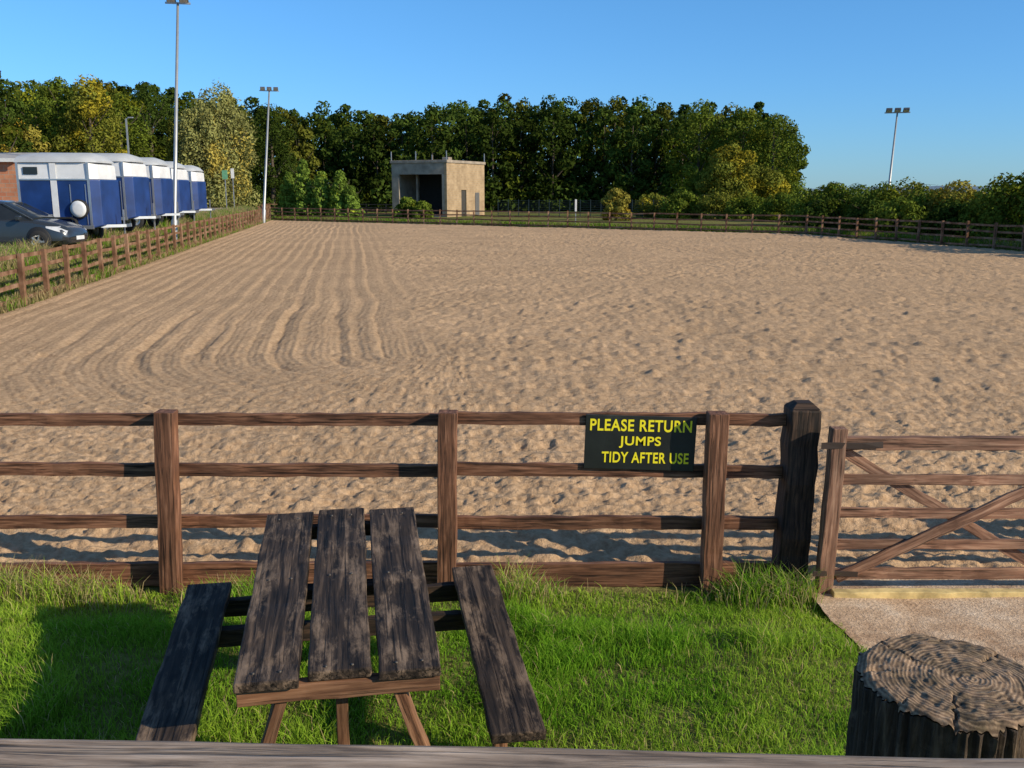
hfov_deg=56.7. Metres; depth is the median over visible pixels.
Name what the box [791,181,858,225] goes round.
bush
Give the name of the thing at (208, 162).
willow tree
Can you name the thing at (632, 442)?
notice sign
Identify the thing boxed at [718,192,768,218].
bush
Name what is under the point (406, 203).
bush
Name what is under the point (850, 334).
sand arena
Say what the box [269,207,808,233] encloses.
wooden fence
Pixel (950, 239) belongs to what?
rough grass
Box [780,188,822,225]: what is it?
bush
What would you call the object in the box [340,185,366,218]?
conifer tree
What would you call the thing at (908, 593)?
board
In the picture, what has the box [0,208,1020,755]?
ground
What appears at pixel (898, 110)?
floodlight mast
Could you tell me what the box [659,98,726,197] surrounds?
broadleaf tree
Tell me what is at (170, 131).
willow tree
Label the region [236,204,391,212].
wooden fence
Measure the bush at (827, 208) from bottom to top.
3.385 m
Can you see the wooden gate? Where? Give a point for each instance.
(840, 445)
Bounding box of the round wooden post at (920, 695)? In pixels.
[845,634,1023,758]
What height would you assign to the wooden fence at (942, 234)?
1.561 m
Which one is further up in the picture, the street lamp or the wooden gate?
the street lamp
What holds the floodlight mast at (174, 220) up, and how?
on the ground at (294, 712)
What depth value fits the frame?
105.14 m
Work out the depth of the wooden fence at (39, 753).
1.02 m
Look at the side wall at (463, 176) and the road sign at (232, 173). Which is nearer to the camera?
the road sign at (232, 173)
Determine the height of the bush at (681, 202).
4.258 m
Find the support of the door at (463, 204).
attached to the side wall at (463, 176)
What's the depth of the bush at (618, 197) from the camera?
89.75 m
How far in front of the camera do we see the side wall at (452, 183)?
103.01 m
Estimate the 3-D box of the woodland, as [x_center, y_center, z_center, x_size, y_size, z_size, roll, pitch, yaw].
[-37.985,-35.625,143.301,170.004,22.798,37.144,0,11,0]
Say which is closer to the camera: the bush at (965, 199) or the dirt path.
the dirt path
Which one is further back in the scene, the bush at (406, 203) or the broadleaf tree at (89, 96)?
the broadleaf tree at (89, 96)
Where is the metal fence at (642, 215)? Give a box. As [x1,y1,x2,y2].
[508,199,737,217]
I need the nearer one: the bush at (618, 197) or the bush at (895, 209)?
the bush at (895, 209)
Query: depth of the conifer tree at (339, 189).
94.49 m
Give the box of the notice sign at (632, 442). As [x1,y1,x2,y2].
[584,414,696,470]
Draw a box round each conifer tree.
[273,171,301,216]
[288,158,314,216]
[305,171,332,217]
[325,170,349,217]
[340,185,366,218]
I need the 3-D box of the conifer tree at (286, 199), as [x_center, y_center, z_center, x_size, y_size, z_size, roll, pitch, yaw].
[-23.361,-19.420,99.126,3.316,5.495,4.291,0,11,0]
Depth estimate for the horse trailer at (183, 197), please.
47.34 m
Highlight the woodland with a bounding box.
[0,78,808,211]
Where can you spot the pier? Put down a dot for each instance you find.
(443, 203)
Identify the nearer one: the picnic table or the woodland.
the picnic table
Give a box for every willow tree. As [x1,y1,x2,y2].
[164,109,198,166]
[177,98,234,207]
[197,82,261,207]
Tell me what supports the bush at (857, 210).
on the ground at (294, 712)
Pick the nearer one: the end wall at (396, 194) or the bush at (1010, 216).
the bush at (1010, 216)
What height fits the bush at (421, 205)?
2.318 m
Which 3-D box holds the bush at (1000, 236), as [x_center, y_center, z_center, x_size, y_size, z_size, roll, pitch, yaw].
[26.692,-9.030,53.263,4.523,3.667,4.335,0,11,0]
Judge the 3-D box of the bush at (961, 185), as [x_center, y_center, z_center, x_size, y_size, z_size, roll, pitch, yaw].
[26.839,-10.174,57.222,4.357,4.280,4.515,-6,13,-27]
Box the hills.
[806,186,997,190]
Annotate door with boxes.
[461,190,465,213]
[475,193,478,214]
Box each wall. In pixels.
[391,163,400,214]
[400,174,419,201]
[419,174,441,213]
[444,163,461,216]
[461,163,465,189]
[465,164,484,214]
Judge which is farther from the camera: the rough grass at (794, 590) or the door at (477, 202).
the door at (477, 202)
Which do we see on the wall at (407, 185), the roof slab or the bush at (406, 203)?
the roof slab
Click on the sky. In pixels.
(835, 68)
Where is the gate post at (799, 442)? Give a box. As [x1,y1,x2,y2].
[771,400,821,591]
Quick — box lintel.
[398,163,443,174]
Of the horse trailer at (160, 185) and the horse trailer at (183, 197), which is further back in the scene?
the horse trailer at (183, 197)
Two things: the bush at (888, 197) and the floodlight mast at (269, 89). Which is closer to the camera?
the bush at (888, 197)
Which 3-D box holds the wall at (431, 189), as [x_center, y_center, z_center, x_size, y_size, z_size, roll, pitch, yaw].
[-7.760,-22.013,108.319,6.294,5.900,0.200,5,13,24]
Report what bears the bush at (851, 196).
on the ground at (294, 712)
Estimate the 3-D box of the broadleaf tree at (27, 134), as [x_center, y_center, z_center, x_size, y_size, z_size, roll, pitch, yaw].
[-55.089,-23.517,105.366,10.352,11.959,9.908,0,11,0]
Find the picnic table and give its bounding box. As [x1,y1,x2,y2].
[135,507,545,746]
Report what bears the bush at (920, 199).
on the ground at (294, 712)
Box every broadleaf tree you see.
[0,70,35,152]
[0,118,52,152]
[1,79,73,152]
[28,76,89,152]
[51,74,132,154]
[88,90,154,156]
[123,83,180,160]
[239,103,299,210]
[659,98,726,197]
[679,168,730,213]
[695,143,759,216]
[709,106,771,188]
[739,113,810,213]
[742,163,790,214]
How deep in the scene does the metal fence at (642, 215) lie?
101.62 m
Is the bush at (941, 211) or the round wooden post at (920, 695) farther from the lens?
the bush at (941, 211)
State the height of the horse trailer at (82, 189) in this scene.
3.074 m
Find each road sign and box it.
[222,170,227,207]
[230,168,234,206]
[575,199,576,222]
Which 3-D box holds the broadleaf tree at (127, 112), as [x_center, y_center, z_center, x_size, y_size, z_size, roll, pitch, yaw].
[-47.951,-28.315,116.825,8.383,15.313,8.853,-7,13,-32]
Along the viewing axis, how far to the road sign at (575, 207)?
72.68 m
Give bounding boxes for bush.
[393,196,416,218]
[411,200,433,219]
[600,187,632,220]
[633,193,672,217]
[658,187,703,218]
[693,191,734,218]
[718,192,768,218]
[753,192,807,221]
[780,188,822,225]
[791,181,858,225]
[801,194,844,229]
[831,184,880,216]
[840,197,885,231]
[841,180,914,223]
[867,195,928,236]
[877,176,931,202]
[899,185,940,233]
[916,179,980,231]
[920,197,981,237]
[945,189,1007,235]
[953,173,1023,242]
[958,191,1007,239]
[979,170,1023,241]
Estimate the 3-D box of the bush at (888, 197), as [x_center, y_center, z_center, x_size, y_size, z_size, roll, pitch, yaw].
[24.695,-11.344,63.625,5.488,4.526,5.213,9,14,36]
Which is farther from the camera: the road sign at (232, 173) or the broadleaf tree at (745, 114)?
the broadleaf tree at (745, 114)
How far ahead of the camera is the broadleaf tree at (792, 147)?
119.09 m
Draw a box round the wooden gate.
[813,426,1023,593]
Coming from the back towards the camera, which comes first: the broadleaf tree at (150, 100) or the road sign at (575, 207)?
the broadleaf tree at (150, 100)
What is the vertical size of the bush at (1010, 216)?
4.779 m
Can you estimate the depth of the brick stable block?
48.91 m
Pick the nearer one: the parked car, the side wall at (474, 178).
the parked car
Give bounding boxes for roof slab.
[390,160,485,164]
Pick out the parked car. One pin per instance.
(20, 221)
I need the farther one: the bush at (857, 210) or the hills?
the hills
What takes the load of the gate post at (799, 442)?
on the ground at (294, 712)
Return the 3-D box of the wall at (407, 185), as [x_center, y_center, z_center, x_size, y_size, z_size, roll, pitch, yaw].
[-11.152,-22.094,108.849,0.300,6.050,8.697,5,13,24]
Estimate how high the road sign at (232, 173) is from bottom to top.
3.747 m
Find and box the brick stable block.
[0,153,31,200]
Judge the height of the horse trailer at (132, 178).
3.074 m
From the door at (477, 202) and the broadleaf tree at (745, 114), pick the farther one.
the broadleaf tree at (745, 114)
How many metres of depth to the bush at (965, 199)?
55.01 m
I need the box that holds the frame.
[416,175,418,201]
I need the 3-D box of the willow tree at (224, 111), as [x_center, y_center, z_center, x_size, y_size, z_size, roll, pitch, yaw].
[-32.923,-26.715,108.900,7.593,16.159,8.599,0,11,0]
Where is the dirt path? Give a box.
[807,576,1023,665]
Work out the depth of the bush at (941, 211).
51.60 m
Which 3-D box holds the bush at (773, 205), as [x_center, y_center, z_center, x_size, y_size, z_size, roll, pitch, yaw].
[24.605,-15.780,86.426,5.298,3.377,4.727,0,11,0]
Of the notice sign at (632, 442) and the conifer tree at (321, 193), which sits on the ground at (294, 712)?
the conifer tree at (321, 193)
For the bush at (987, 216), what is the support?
on the ground at (294, 712)
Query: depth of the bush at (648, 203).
101.06 m
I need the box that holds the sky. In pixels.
[0,0,1023,188]
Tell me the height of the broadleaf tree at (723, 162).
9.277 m
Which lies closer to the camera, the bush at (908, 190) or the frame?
the bush at (908, 190)
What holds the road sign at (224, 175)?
on the ground at (294, 712)
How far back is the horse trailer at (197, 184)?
53.24 m
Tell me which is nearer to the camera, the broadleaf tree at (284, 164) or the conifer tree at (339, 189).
the conifer tree at (339, 189)
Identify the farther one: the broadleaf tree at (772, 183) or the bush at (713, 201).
the broadleaf tree at (772, 183)
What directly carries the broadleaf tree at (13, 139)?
on the ground at (294, 712)
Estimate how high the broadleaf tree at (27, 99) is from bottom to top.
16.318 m
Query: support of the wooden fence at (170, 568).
on the ground at (294, 712)
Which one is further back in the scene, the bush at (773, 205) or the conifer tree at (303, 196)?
the conifer tree at (303, 196)
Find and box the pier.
[442,174,444,215]
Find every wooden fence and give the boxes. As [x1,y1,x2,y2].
[0,207,270,305]
[0,409,785,595]
[0,739,1023,767]
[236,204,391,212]
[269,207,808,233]
[805,215,1023,250]
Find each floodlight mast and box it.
[165,0,190,242]
[259,87,278,222]
[884,107,909,188]
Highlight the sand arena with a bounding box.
[0,220,1023,575]
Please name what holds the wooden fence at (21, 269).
on the ground at (294, 712)
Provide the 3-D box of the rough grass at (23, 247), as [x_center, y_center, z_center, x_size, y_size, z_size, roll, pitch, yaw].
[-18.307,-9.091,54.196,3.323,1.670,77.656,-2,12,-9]
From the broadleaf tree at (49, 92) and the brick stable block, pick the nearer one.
the brick stable block
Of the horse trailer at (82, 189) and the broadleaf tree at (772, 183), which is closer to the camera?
the horse trailer at (82, 189)
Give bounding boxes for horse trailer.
[14,153,131,238]
[95,153,160,231]
[135,157,183,228]
[147,161,198,223]
[166,165,214,218]
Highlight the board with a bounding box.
[831,588,1023,598]
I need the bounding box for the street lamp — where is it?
[125,117,133,153]
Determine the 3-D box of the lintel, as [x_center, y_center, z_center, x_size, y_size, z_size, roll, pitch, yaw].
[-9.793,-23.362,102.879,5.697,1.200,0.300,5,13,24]
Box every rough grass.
[0,205,270,313]
[0,553,840,621]
[271,216,1021,250]
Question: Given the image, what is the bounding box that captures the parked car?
[0,200,87,249]

